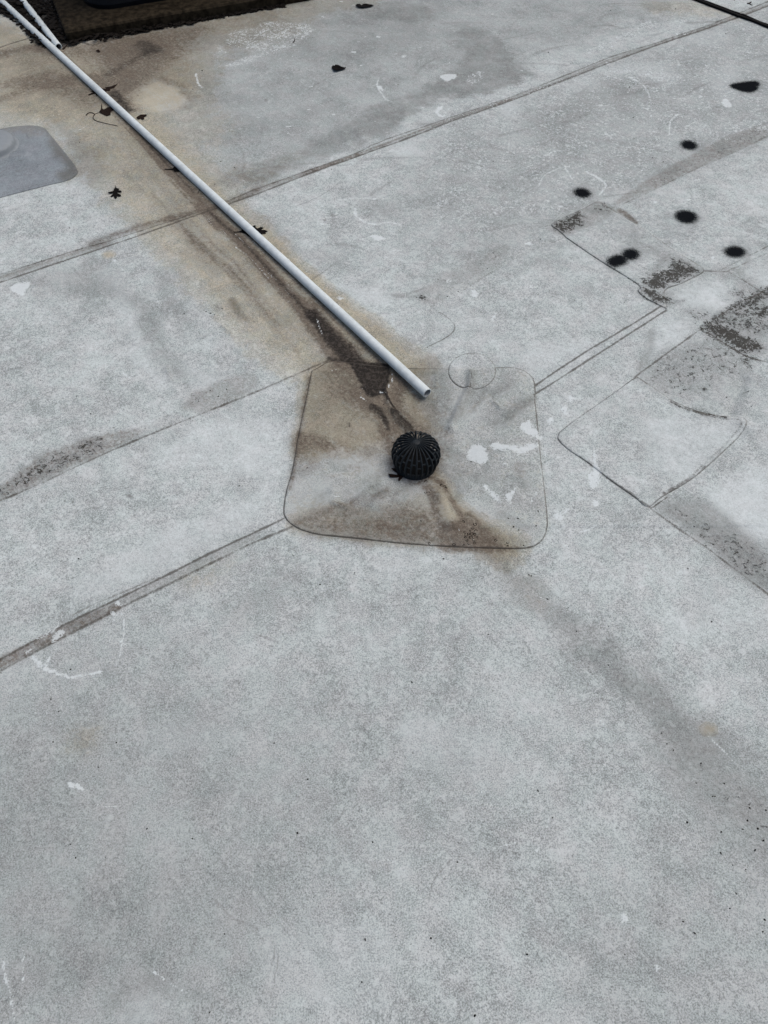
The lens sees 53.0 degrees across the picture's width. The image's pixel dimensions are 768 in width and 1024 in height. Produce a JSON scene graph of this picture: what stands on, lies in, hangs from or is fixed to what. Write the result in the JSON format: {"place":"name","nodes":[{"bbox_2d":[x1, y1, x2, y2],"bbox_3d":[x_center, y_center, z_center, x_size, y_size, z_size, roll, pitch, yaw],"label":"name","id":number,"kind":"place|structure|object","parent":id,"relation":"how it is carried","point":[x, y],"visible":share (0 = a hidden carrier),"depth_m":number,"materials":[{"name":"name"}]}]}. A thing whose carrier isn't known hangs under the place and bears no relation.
{"place":"outdoors","nodes":[
{"label":"outdoors","id":0,"kind":"place"},
{"bbox_2d":[0,0,767,1023],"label":"roof","id":1,"kind":"structure","parent":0,"point":[406,222],"depth_m":1.87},
{"bbox_2d":[0,125,77,197],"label":"flashing patch","id":2,"kind":"object","parent":1,"relation":"on","point":[31,158],"visible":1,"depth_m":2.85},
{"bbox_2d":[19,0,61,48],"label":"plastic pipe","id":3,"kind":"object","parent":1,"relation":"on","point":[41,23],"visible":0.84,"depth_m":3.44,"materials":[{"name":"white plastic"}]},
{"bbox_2d":[88,84,116,95],"bbox_3d":[-1.148,-1.728,3.153,0.137,0.002,0.046,-29,60,-19],"label":"dead leaf","id":4,"kind":"object","parent":1,"relation":"on","point":[107,88],"visible":0.66,"depth_m":3.16,"materials":[{"name":"brown plant"}]},
{"bbox_2d":[99,103,113,115],"bbox_3d":[-1.103,-1.604,3.064,0.066,0.003,0.102,0,55,0],"label":"dead leaf","id":5,"kind":"object","parent":1,"relation":"on","point":[106,111],"visible":0.99,"depth_m":3.06,"materials":[{"name":"brown plant"}]},
{"bbox_2d":[108,186,121,198],"bbox_3d":[-0.960,-1.140,2.739,0.045,0.004,0.083,-29,60,-19],"label":"dead leaf","id":6,"kind":"object","parent":1,"relation":"on","point":[115,192],"visible":1,"depth_m":2.74,"materials":[{"name":"black plant"}]},
{"bbox_2d":[136,114,146,119],"bbox_3d":[-0.954,-1.558,3.031,0.033,0.004,0.041,13,56,9],"label":"dead leaf","id":7,"kind":"object","parent":1,"relation":"on","point":[141,116],"visible":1,"depth_m":3.03,"materials":[{"name":"brown plant"}]},
{"bbox_2d":[0,0,286,47],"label":"leaf litter","id":8,"kind":"object","parent":1,"relation":"on","point":[54,25],"visible":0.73,"depth_m":3.49,"materials":[{"name":"black plant"}]},
{"bbox_2d":[165,167,179,171],"bbox_3d":[-0.766,-1.260,2.825,0.079,0.002,0.039,0,55,0],"label":"dead leaf","id":9,"kind":"object","parent":1,"relation":"on","point":[175,169],"visible":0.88,"depth_m":2.82,"materials":[{"name":"black plant"}]},
{"bbox_2d":[53,0,309,40],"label":"roof vent","id":10,"kind":"object","parent":1,"relation":"on","point":[80,18],"visible":0.87,"depth_m":3.47,"materials":[{"name":"black metal"}]},
{"bbox_2d":[0,0,430,396],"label":"plastic pipe","id":11,"kind":"object","parent":1,"relation":"on","point":[374,344],"visible":0.99,"depth_m":2.60,"materials":[{"name":"white plastic"}]},
{"bbox_2d":[233,225,267,236],"bbox_3d":[-0.452,-0.950,2.613,0.106,0.002,0.062,-21,58,-14],"label":"dead leaf","id":12,"kind":"object","parent":1,"relation":"on","point":[260,230],"visible":0.53,"depth_m":2.62,"materials":[{"name":"black plant"}]},
{"bbox_2d":[332,64,345,69],"bbox_3d":[-0.195,-1.881,3.254,0.060,0.012,0.050,-29,60,-19],"label":"dead leaf","id":13,"kind":"object","parent":1,"relation":"on","point":[336,67],"visible":1,"depth_m":3.26,"materials":[{"name":"black plant"}]},
{"bbox_2d":[355,4,372,6],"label":"dead leaf","id":14,"kind":"object","parent":1,"relation":"on","point":[364,5],"visible":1,"depth_m":3.60,"materials":[{"name":"black plant"}]},
{"bbox_2d":[40,0,766,1016],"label":"dirt specks","id":15,"kind":"object","parent":1,"relation":"on","point":[488,634],"visible":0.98,"depth_m":1.90,"materials":[{"name":"brown soil"}]},
{"bbox_2d":[283,361,547,548],"bbox_3d":[0.089,-0.175,2.084,0.691,0.038,0.652,0,55,0],"label":"membrane patch","id":16,"kind":"object","parent":1,"relation":"on","point":[344,484],"visible":0.96,"depth_m":2.06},
{"bbox_2d":[388,468,402,480],"bbox_3d":[0.032,-0.101,2.047,0.042,0.009,0.038,21,58,14],"label":"dead leaf","id":17,"kind":"object","parent":16,"relation":"on","point":[397,475],"visible":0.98,"depth_m":2.05,"materials":[{"name":"black plant"}]},
{"bbox_2d":[391,431,440,479],"bbox_3d":[0.085,-0.154,2.038,0.131,0.099,0.132,0,55,0],"label":"drain strainer","id":18,"kind":"object","parent":16,"relation":"on","point":[413,457],"visible":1,"depth_m":2.01,"materials":[{"name":"black plastic"}]},
{"bbox_2d":[448,353,495,388],"bbox_3d":[0.256,-0.412,2.238,0.140,0.018,0.148,0,55,0],"label":"membrane patch","id":19,"kind":"object","parent":16,"relation":"on","point":[481,373],"visible":1,"depth_m":2.24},
{"bbox_2d":[551,202,703,308],"bbox_3d":[0.814,-0.863,2.552,0.264,0.007,0.532,-31,61,-20],"label":"membrane patch","id":20,"kind":"object","parent":1,"relation":"on","point":[651,266],"visible":1,"depth_m":2.56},
{"bbox_2d":[558,376,746,506],"bbox_3d":[0.735,-0.222,2.102,0.439,0.018,0.343,-36,62,-22],"label":"membrane patch","id":21,"kind":"object","parent":1,"relation":"on","point":[642,442],"visible":1,"depth_m":2.09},
{"bbox_2d":[694,0,767,27],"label":"black cable","id":22,"kind":"object","parent":1,"relation":"on","point":[734,14],"visible":1,"depth_m":3.54,"materials":[{"name":"rubber"}]},
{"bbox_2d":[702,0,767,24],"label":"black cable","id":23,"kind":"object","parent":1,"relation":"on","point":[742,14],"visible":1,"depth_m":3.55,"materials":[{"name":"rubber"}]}
]}

